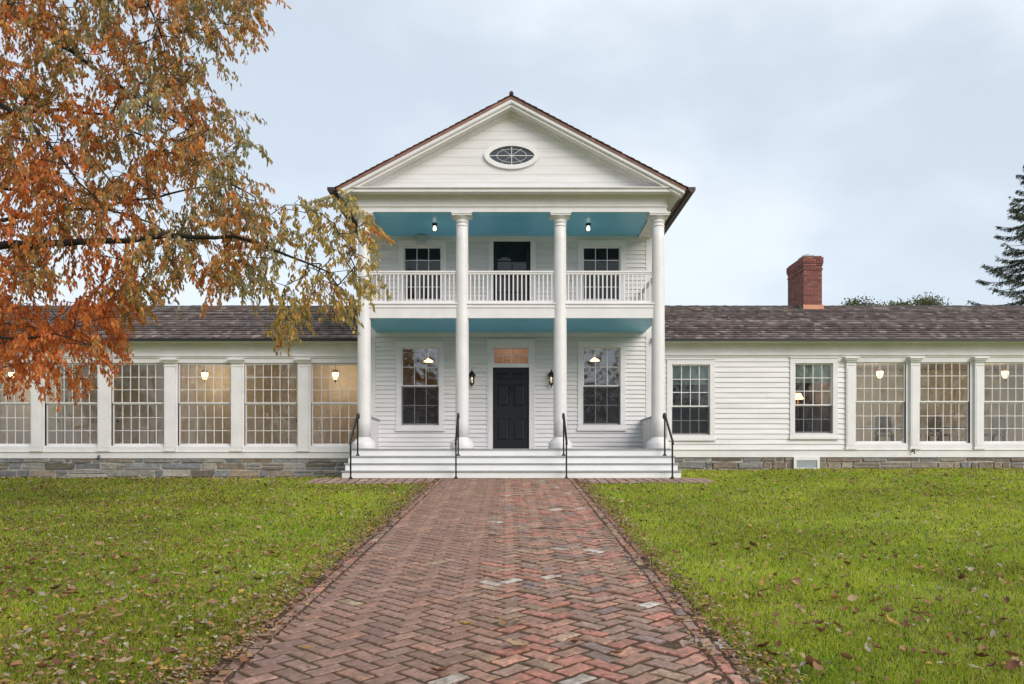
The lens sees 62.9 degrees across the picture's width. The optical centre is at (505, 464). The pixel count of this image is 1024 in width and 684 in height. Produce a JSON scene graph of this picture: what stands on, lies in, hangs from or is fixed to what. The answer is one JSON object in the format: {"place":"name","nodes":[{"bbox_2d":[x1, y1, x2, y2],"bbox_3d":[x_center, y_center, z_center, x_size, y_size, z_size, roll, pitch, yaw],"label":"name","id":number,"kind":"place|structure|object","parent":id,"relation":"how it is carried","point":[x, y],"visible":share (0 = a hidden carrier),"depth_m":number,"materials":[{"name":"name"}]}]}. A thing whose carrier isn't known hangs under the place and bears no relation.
{"place":"outdoors","nodes":[
{"label":"outdoors","id":0,"kind":"place"},
{"bbox_2d":[189,478,762,683],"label":"brick path","id":1,"kind":"structure","parent":0,"point":[572,496],"depth_m":6.72,"materials":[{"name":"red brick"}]},
{"bbox_2d":[218,668,232,675],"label":"fallen leaf","id":2,"kind":"object","parent":1,"relation":"on","point":[226,672],"visible":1,"depth_m":4.86,"materials":[{"name":"beige plant"}]},
{"bbox_2d":[217,655,233,659],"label":"fallen leaf","id":3,"kind":"object","parent":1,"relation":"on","point":[226,657],"visible":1,"depth_m":5.14,"materials":[{"name":"beige plant"}]},
{"bbox_2d":[240,655,248,662],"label":"fallen leaf","id":4,"kind":"object","parent":1,"relation":"on","point":[243,658],"visible":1,"depth_m":5.12,"materials":[{"name":"brown plant"}]},
{"bbox_2d":[429,666,452,670],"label":"fallen leaf","id":5,"kind":"object","parent":1,"relation":"on","point":[440,668],"visible":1,"depth_m":4.93,"materials":[{"name":"brown plant"}]},
{"bbox_2d":[455,620,471,624],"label":"fallen leaf","id":6,"kind":"object","parent":1,"relation":"on","point":[466,623],"visible":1,"depth_m":5.95,"materials":[{"name":"yellow plant"}]},
{"bbox_2d":[499,617,508,624],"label":"fallen leaf","id":7,"kind":"object","parent":1,"relation":"on","point":[501,621],"visible":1,"depth_m":5.98,"materials":[{"name":"beige plant"}]},
{"bbox_2d":[505,638,534,646],"bbox_3d":[0.090,1.157,5.407,0.208,0.045,0.108,13,5,3],"label":"fallen leaf","id":8,"kind":"object","parent":1,"relation":"on","point":[519,643],"visible":1,"depth_m":5.42,"materials":[{"name":"beige plant"}]},
{"bbox_2d":[570,637,578,642],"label":"fallen leaf","id":9,"kind":"object","parent":1,"relation":"on","point":[574,640],"visible":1,"depth_m":5.51,"materials":[{"name":"brown plant"}]},
{"bbox_2d":[0,467,1023,683],"bbox_3d":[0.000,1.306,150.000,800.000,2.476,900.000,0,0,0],"label":"ground","id":10,"kind":"structure","parent":0,"point":[708,562],"depth_m":8.47,"materials":[{"name":"green plant"}]},
{"bbox_2d":[10,658,24,666],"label":"fallen leaf","id":11,"kind":"object","parent":10,"relation":"on","point":[16,663],"visible":1,"depth_m":4.93,"materials":[{"name":"brown plant"}]},
{"bbox_2d":[37,661,46,667],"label":"fallen leaf","id":12,"kind":"object","parent":10,"relation":"on","point":[41,665],"visible":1,"depth_m":4.86,"materials":[{"name":"brown plant"}]},
{"bbox_2d":[39,654,55,661],"bbox_3d":[-2.747,1.164,5.036,0.055,0.028,0.108,-24,3,38],"label":"fallen leaf","id":13,"kind":"object","parent":10,"relation":"on","point":[50,658],"visible":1,"depth_m":5.04,"materials":[{"name":"brown plant"}]},
{"bbox_2d":[53,658,62,663],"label":"fallen leaf","id":14,"kind":"object","parent":10,"relation":"on","point":[56,661],"visible":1,"depth_m":5.02,"materials":[{"name":"brown plant"}]},
{"bbox_2d":[110,611,124,616],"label":"fallen leaf","id":15,"kind":"object","parent":10,"relation":"on","point":[118,614],"visible":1,"depth_m":6.09,"materials":[{"name":"beige plant"}]},
{"bbox_2d":[114,655,136,662],"bbox_3d":[-2.263,1.161,4.992,0.142,0.031,0.074,-6,14,-40],"label":"fallen leaf","id":16,"kind":"object","parent":10,"relation":"on","point":[123,659],"visible":1,"depth_m":5.00,"materials":[{"name":"beige plant"}]},
{"bbox_2d":[152,657,160,664],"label":"fallen leaf","id":17,"kind":"object","parent":10,"relation":"on","point":[157,661],"visible":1,"depth_m":5.03,"materials":[{"name":"yellow plant"}]},
{"bbox_2d":[159,646,176,652],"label":"fallen leaf","id":18,"kind":"object","parent":10,"relation":"on","point":[169,649],"visible":1,"depth_m":5.18,"materials":[{"name":"brown plant"}]},
{"bbox_2d":[0,0,394,412],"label":"autumn tree","id":19,"kind":"object","parent":10,"relation":"on","point":[40,174],"visible":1,"depth_m":11.02,"materials":[{"name":"orange plant"}]},
{"bbox_2d":[206,599,219,603],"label":"fallen leaf","id":20,"kind":"object","parent":10,"relation":"on","point":[214,601],"visible":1,"depth_m":6.57,"materials":[{"name":"beige plant"}]},
{"bbox_2d":[231,596,237,604],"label":"fallen leaf","id":21,"kind":"object","parent":10,"relation":"on","point":[233,598],"visible":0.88,"depth_m":6.64,"materials":[{"name":"beige plant"}]},
{"bbox_2d":[251,595,261,599],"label":"fallen leaf","id":22,"kind":"object","parent":10,"relation":"on","point":[256,597],"visible":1,"depth_m":6.66,"materials":[{"name":"brown plant"}]},
{"bbox_2d":[0,91,1023,478],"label":"house","id":23,"kind":"structure","parent":10,"relation":"on","point":[512,281],"depth_m":22.50,"materials":[{"name":"paint"}]},
{"bbox_2d":[0,363,30,450],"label":"wing window","id":24,"kind":"structure","parent":23,"relation":"in","point":[3,447],"depth_m":22.67,"materials":[{"name":"white paint"}]},
{"bbox_2d":[43,363,96,450],"bbox_3d":[-11.701,-1.571,22.635,1.502,2.420,0.170,0,0,0],"label":"wing window","id":25,"kind":"structure","parent":23,"relation":"in","point":[50,447],"depth_m":22.64,"materials":[{"name":"white paint"}]},
{"bbox_2d":[110,363,163,450],"bbox_3d":[-9.906,-1.571,22.635,1.502,2.420,0.170,0,0,0],"label":"wing window","id":26,"kind":"structure","parent":23,"relation":"in","point":[116,447],"depth_m":22.63,"materials":[{"name":"white paint"}]},
{"bbox_2d":[176,363,230,450],"bbox_3d":[-8.112,-1.571,22.635,1.502,2.420,0.170,0,0,0],"label":"wing window","id":27,"kind":"structure","parent":23,"relation":"in","point":[182,447],"depth_m":22.63,"materials":[{"name":"white paint"}]},
{"bbox_2d":[201,365,208,382],"bbox_3d":[-8.665,-2.678,24.150,0.240,0.645,0.234,0,0,0],"label":"pendant lamp","id":28,"kind":"object","parent":23,"relation":"hanging from","point":[203,373],"visible":0.63,"depth_m":24.09,"materials":[{"name":"white glass"}]},
{"bbox_2d":[243,363,297,450],"bbox_3d":[-6.317,-1.571,22.635,1.502,2.420,0.170,0,0,0],"label":"wing window","id":29,"kind":"structure","parent":23,"relation":"in","point":[248,447],"depth_m":22.63,"materials":[{"name":"white paint"}]},
{"bbox_2d":[309,363,357,450],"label":"wing window","id":30,"kind":"structure","parent":23,"relation":"in","point":[313,447],"depth_m":22.63,"materials":[{"name":"white paint"}]},
{"bbox_2d":[332,365,338,382],"bbox_3d":[-4.899,-2.678,24.150,0.240,0.645,0.234,0,0,0],"label":"pendant lamp","id":31,"kind":"object","parent":23,"relation":"hanging from","point":[335,372],"visible":0.85,"depth_m":24.09,"materials":[{"name":"white glass"}]},
{"bbox_2d":[348,413,359,478],"bbox_3d":[-3.470,-0.461,19.300,0.100,1.540,1.149,0,0,0],"label":"handrail","id":32,"kind":"object","parent":23,"relation":"on","point":[357,418],"visible":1,"depth_m":19.22,"materials":[{"name":"black metal"}]},
{"bbox_2d":[395,341,444,430],"bbox_3d":[-2.265,-2.093,22.323,1.312,2.395,0.195,0,0,0],"label":"porch window","id":33,"kind":"structure","parent":23,"relation":"in","point":[400,345],"depth_m":22.26,"materials":[{"name":"white paint"}]},
{"bbox_2d":[398,240,446,300],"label":"balcony window","id":34,"kind":"structure","parent":23,"relation":"in","point":[403,244],"depth_m":22.26,"materials":[{"name":"white paint"}]},
{"bbox_2d":[424,349,432,361],"bbox_3d":[-2.193,-3.236,23.900,0.280,0.588,0.280,0,0,0],"label":"hanging lamp","id":35,"kind":"object","parent":23,"relation":"hanging from","point":[429,360],"visible":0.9,"depth_m":23.83,"materials":[{"name":"white paint"}]},
{"bbox_2d":[432,223,437,230],"bbox_3d":[-1.781,-6.002,21.150,0.150,0.174,0.150,0,0,0],"label":"ceiling lamp","id":36,"kind":"object","parent":23,"relation":"attached to","point":[434,225],"visible":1,"depth_m":21.11,"materials":[{"name":"white metal"}]},
{"bbox_2d":[454,413,459,477],"bbox_3d":[-1.105,-0.463,19.300,0.100,1.535,1.149,0,0,0],"label":"handrail","id":37,"kind":"object","parent":23,"relation":"on","point":[457,438],"visible":1,"depth_m":19.05,"materials":[{"name":"black metal"}]},
{"bbox_2d":[469,370,475,387],"bbox_3d":[-0.882,-2.285,22.162,0.216,0.500,0.240,0,0,0],"label":"wall lantern","id":38,"kind":"object","parent":23,"relation":"attached to","point":[472,375],"depth_m":22.12,"materials":[{"name":"black metal"}]},
{"bbox_2d":[486,339,535,448],"bbox_3d":[0.159,-1.860,22.315,1.313,2.950,0.210,0,0,0],"label":"front door","id":39,"kind":"structure","parent":23,"relation":"in","point":[510,386],"depth_m":22.33,"materials":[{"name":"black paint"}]},
{"bbox_2d":[484,142,538,169],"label":"eye window","id":40,"kind":"structure","parent":23,"relation":"in","point":[504,155],"depth_m":19.96,"materials":[{"name":"white paint"}]},
{"bbox_2d":[489,236,535,300],"bbox_3d":[0.188,-4.990,22.329,1.262,2.199,0.142,0,0,0],"label":"balcony door","id":41,"kind":"structure","parent":23,"relation":"in","point":[530,261],"depth_m":22.30,"materials":[{"name":"black paint"}]},
{"bbox_2d":[547,369,553,387],"bbox_3d":[1.223,-2.285,22.162,0.216,0.500,0.240,0,0,0],"label":"wall lantern","id":42,"kind":"object","parent":23,"relation":"attached to","point":[550,375],"depth_m":22.12,"materials":[{"name":"black metal"}]},
{"bbox_2d":[561,413,567,477],"bbox_3d":[1.375,-0.463,19.300,0.100,1.535,1.149,0,0,0],"label":"handrail","id":43,"kind":"object","parent":23,"relation":"on","point":[564,429],"visible":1,"depth_m":19.16,"materials":[{"name":"black metal"}]},
{"bbox_2d":[590,349,598,361],"bbox_3d":[2.558,-3.248,23.900,0.280,0.563,0.280,0,0,0],"label":"hanging lamp","id":44,"kind":"object","parent":23,"relation":"hanging from","point":[593,360],"visible":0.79,"depth_m":23.85,"materials":[{"name":"white paint"}]},
{"bbox_2d":[577,240,625,300],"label":"balcony window","id":45,"kind":"structure","parent":23,"relation":"in","point":[582,244],"depth_m":22.26,"materials":[{"name":"white paint"}]},
{"bbox_2d":[577,341,626,430],"bbox_3d":[2.569,-2.099,22.323,1.310,2.383,0.195,0,0,0],"label":"porch window","id":46,"kind":"structure","parent":23,"relation":"in","point":[621,345],"depth_m":22.26,"materials":[{"name":"white paint"}]},
{"bbox_2d":[662,413,673,477],"bbox_3d":[3.755,-0.466,19.300,0.100,1.530,1.149,0,0,0],"label":"handrail","id":47,"kind":"object","parent":23,"relation":"on","point":[664,416],"visible":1,"depth_m":19.25,"materials":[{"name":"black metal"}]},
{"bbox_2d":[666,358,715,440],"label":"window","id":48,"kind":"structure","parent":23,"relation":"in","point":[680,371],"depth_m":22.54,"materials":[{"name":"white paint"}]},
{"bbox_2d":[795,424,810,431],"bbox_3d":[8.322,-0.774,23.800,0.600,0.749,0.440,0,0,0],"label":"side table","id":49,"kind":"object","parent":23,"relation":"in","point":[801,425],"visible":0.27,"depth_m":23.59,"materials":[{"name":"brown wood"}]},
{"bbox_2d":[795,393,803,423],"bbox_3d":[8.322,-1.593,23.800,0.320,0.887,0.320,0,0,0],"label":"table lamp","id":50,"kind":"object","parent":49,"relation":"on","point":[798,396],"visible":0.82,"depth_m":23.75,"materials":[{"name":"white"}]},
{"bbox_2d":[789,357,838,438],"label":"window","id":51,"kind":"structure","parent":23,"relation":"in","point":[804,370],"depth_m":22.54,"materials":[{"name":"white paint"}]},
{"bbox_2d":[876,368,883,379],"bbox_3d":[10.830,-2.699,24.200,0.240,0.603,0.234,0,0,0],"label":"pendant lamp","id":52,"kind":"object","parent":23,"relation":"hanging from","point":[881,372],"visible":0.62,"depth_m":24.14,"materials":[{"name":"white metal"}]},
{"bbox_2d":[855,362,907,448],"bbox_3d":[10.135,-1.615,22.635,1.422,2.397,0.170,0,0,0],"label":"wing window","id":53,"kind":"structure","parent":23,"relation":"in","point":[863,444],"depth_m":22.64,"materials":[{"name":"white paint"}]},
{"bbox_2d":[875,416,893,440],"bbox_3d":[10.823,-0.890,23.891,0.460,0.980,0.480,0,0,31],"label":"chair","id":54,"kind":"object","parent":23,"relation":"on","point":[883,421],"visible":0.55,"depth_m":23.70,"materials":[{"name":"wood"}]},
{"bbox_2d":[856,426,965,427],"bbox_3d":[11.934,-0.775,24.900,4.147,0.750,0.800,0,0,0],"label":"dining table","id":55,"kind":"object","parent":23,"relation":"in","point":[920,426],"visible":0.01,"depth_m":24.57,"materials":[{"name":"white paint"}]},
{"bbox_2d":[928,416,951,440],"bbox_3d":[12.339,-0.890,23.796,0.480,0.980,0.460,0,0,-25],"label":"chair","id":56,"kind":"object","parent":23,"relation":"on","point":[931,421],"visible":0.48,"depth_m":23.69,"materials":[{"name":"wood"}]},
{"bbox_2d":[920,362,971,448],"bbox_3d":[11.866,-1.615,22.635,1.422,2.397,0.170,0,0,0],"label":"wing window","id":57,"kind":"structure","parent":23,"relation":"in","point":[927,444],"depth_m":22.64,"materials":[{"name":"white paint"}]},
{"bbox_2d":[984,415,1005,440],"bbox_3d":[13.732,-0.890,23.590,0.460,0.980,0.480,0,0,-9],"label":"chair","id":58,"kind":"object","parent":23,"relation":"on","point":[1002,424],"visible":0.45,"depth_m":23.36,"materials":[{"name":"wood"}]},
{"bbox_2d":[984,362,1023,448],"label":"wing window","id":59,"kind":"structure","parent":23,"relation":"in","point":[991,444],"depth_m":22.64,"materials":[{"name":"white paint"}]},
{"bbox_2d":[1001,364,1009,381],"bbox_3d":[14.456,-2.699,24.200,0.240,0.603,0.234,0,0,0],"label":"pendant lamp","id":60,"kind":"object","parent":23,"relation":"hanging from","point":[1004,372],"visible":0.79,"depth_m":24.16,"materials":[{"name":"white metal"}]},
{"bbox_2d":[0,467,1023,683],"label":"leaf litter","id":61,"kind":"object","parent":10,"relation":"on","point":[188,665],"visible":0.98,"depth_m":7.67,"materials":[{"name":"brown plant"}]},
{"bbox_2d":[22,586,33,590],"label":"fallen leaf","id":62,"kind":"object","parent":61,"relation":"on","point":[26,589],"visible":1,"depth_m":6.97,"materials":[{"name":"brown plant"}]},
{"bbox_2d":[49,585,60,589],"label":"fallen leaf","id":63,"kind":"object","parent":61,"relation":"on","point":[55,587],"visible":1,"depth_m":7.09,"materials":[{"name":"brown plant"}]},
{"bbox_2d":[749,640,770,646],"bbox_3d":[1.645,1.160,5.397,0.146,0.038,0.074,-22,-20,28],"label":"fallen leaf","id":64,"kind":"object","parent":10,"relation":"on","point":[766,643],"visible":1,"depth_m":5.37,"materials":[{"name":"brown plant"}]},
{"bbox_2d":[760,576,766,585],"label":"fallen leaf","id":65,"kind":"object","parent":10,"relation":"on","point":[763,581],"visible":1,"depth_m":7.24,"materials":[{"name":"yellow plant"}]},
{"bbox_2d":[764,649,783,654],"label":"fallen leaf","id":66,"kind":"object","parent":10,"relation":"on","point":[771,653],"visible":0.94,"depth_m":5.17,"materials":[{"name":"brown plant"}]},
{"bbox_2d":[774,640,781,646],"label":"fallen leaf","id":67,"kind":"object","parent":10,"relation":"on","point":[778,643],"visible":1,"depth_m":5.39,"materials":[{"name":"brown plant"}]},
{"bbox_2d":[774,665,782,672],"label":"fallen leaf","id":68,"kind":"object","parent":10,"relation":"on","point":[778,669],"visible":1,"depth_m":4.85,"materials":[{"name":"beige plant"}]},
{"bbox_2d":[805,651,813,666],"bbox_3d":[1.808,1.164,4.963,0.062,0.146,0.036,12,52,47],"label":"fallen leaf","id":69,"kind":"object","parent":10,"relation":"on","point":[809,659],"visible":0.91,"depth_m":4.95,"materials":[{"name":"brown plant"}]},
{"bbox_2d":[812,619,824,623],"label":"fallen leaf","id":70,"kind":"object","parent":10,"relation":"on","point":[818,621],"visible":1,"depth_m":5.92,"materials":[{"name":"brown plant"}]},
{"bbox_2d":[813,658,824,670],"bbox_3d":[1.823,1.174,4.883,0.060,0.032,0.138,2,14,-9],"label":"fallen leaf","id":71,"kind":"object","parent":10,"relation":"on","point":[818,666],"visible":1,"depth_m":4.89,"materials":[{"name":"beige plant"}]},
{"bbox_2d":[830,595,841,599],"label":"fallen leaf","id":72,"kind":"object","parent":10,"relation":"on","point":[834,597],"visible":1,"depth_m":6.68,"materials":[{"name":"brown plant"}]},
{"bbox_2d":[839,651,852,659],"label":"fallen leaf","id":73,"kind":"object","parent":10,"relation":"on","point":[847,656],"visible":1,"depth_m":5.05,"materials":[{"name":"brown plant"}]},
{"bbox_2d":[847,594,860,600],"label":"fallen leaf","id":74,"kind":"object","parent":10,"relation":"on","point":[851,597],"visible":1,"depth_m":6.71,"materials":[{"name":"beige plant"}]},
{"bbox_2d":[838,296,892,305],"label":"distant tree","id":75,"kind":"object","parent":10,"relation":"on","point":[854,302],"visible":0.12,"depth_m":61.28,"materials":[{"name":"green plant"}]},
{"bbox_2d":[865,641,871,651],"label":"fallen leaf","id":76,"kind":"object","parent":10,"relation":"on","point":[868,647],"visible":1,"depth_m":5.35,"materials":[{"name":"beige plant"}]},
{"bbox_2d":[870,641,883,648],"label":"fallen leaf","id":77,"kind":"object","parent":10,"relation":"on","point":[875,645],"visible":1,"depth_m":5.34,"materials":[{"name":"brown plant"}]},
{"bbox_2d":[879,606,896,611],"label":"fallen leaf","id":78,"kind":"object","parent":10,"relation":"on","point":[885,609],"visible":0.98,"depth_m":6.28,"materials":[{"name":"brown plant"}]},
{"bbox_2d":[885,612,893,622],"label":"fallen leaf","id":79,"kind":"object","parent":10,"relation":"on","point":[889,619],"visible":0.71,"depth_m":6.12,"materials":[{"name":"yellow plant"}]},
{"bbox_2d":[882,297,913,305],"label":"distant tree","id":80,"kind":"object","parent":10,"relation":"on","point":[898,303],"visible":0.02,"depth_m":61.60,"materials":[{"name":"green plant"}]},
{"bbox_2d":[902,619,909,627],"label":"fallen leaf","id":81,"kind":"object","parent":10,"relation":"on","point":[905,624],"visible":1,"depth_m":5.84,"materials":[{"name":"brown plant"}]},
{"bbox_2d":[907,292,951,305],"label":"distant tree","id":82,"kind":"object","parent":10,"relation":"on","point":[925,300],"visible":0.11,"depth_m":61.65,"materials":[{"name":"green plant"}]},
{"bbox_2d":[929,647,948,654],"bbox_3d":[2.682,1.159,5.185,0.129,0.034,0.066,10,14,20],"label":"fallen leaf","id":83,"kind":"object","parent":10,"relation":"on","point":[937,651],"visible":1,"depth_m":5.20,"materials":[{"name":"brown plant"}]},
{"bbox_2d":[957,572,964,580],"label":"fallen leaf","id":84,"kind":"object","parent":10,"relation":"on","point":[962,575],"visible":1,"depth_m":7.47,"materials":[{"name":"brown plant"}]},
{"bbox_2d":[972,651,988,656],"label":"fallen leaf","id":85,"kind":"object","parent":10,"relation":"on","point":[981,654],"visible":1,"depth_m":5.18,"materials":[{"name":"brown plant"}]},
{"bbox_2d":[979,644,987,649],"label":"fallen leaf","id":86,"kind":"object","parent":10,"relation":"on","point":[981,647],"visible":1,"depth_m":5.32,"materials":[{"name":"orange plant"}]},
{"bbox_2d":[986,659,997,666],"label":"fallen leaf","id":87,"kind":"object","parent":10,"relation":"on","point":[992,664],"visible":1,"depth_m":5.00,"materials":[{"name":"brown plant"}]},
{"bbox_2d":[990,629,995,636],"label":"fallen leaf","id":88,"kind":"object","parent":10,"relation":"on","point":[993,633],"visible":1,"depth_m":5.68,"materials":[{"name":"white plant"}]},
{"bbox_2d":[966,165,1023,305],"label":"spruce tree","id":89,"kind":"object","parent":10,"relation":"on","point":[1016,281],"visible":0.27,"depth_m":42.21,"materials":[{"name":"green plant"}]},
{"bbox_2d":[1001,659,1020,669],"bbox_3d":[2.976,1.176,4.930,0.120,0.057,0.038,0,0,0],"label":"fallen leaf","id":90,"kind":"object","parent":10,"relation":"on","point":[1013,664],"visible":1,"depth_m":4.94,"materials":[{"name":"brown plant"}]},
{"bbox_2d":[1003,650,1020,655],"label":"fallen leaf","id":91,"kind":"object","parent":10,"relation":"on","point":[1010,653],"visible":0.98,"depth_m":5.15,"materials":[{"name":"brown plant"}]},
{"bbox_2d":[0,0,1023,305],"label":"sky","id":92,"kind":"structure","parent":0,"point":[882,141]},
{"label":"fallen leaf","id":93,"kind":"object","parent":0,"visible":0},
{"bbox_2d":[65,585,76,590],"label":"fallen leaf","id":94,"kind":"object","parent":93,"relation":"on","point":[73,587],"visible":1,"depth_m":6.95,"materials":[{"name":"beige plant"}]}
]}

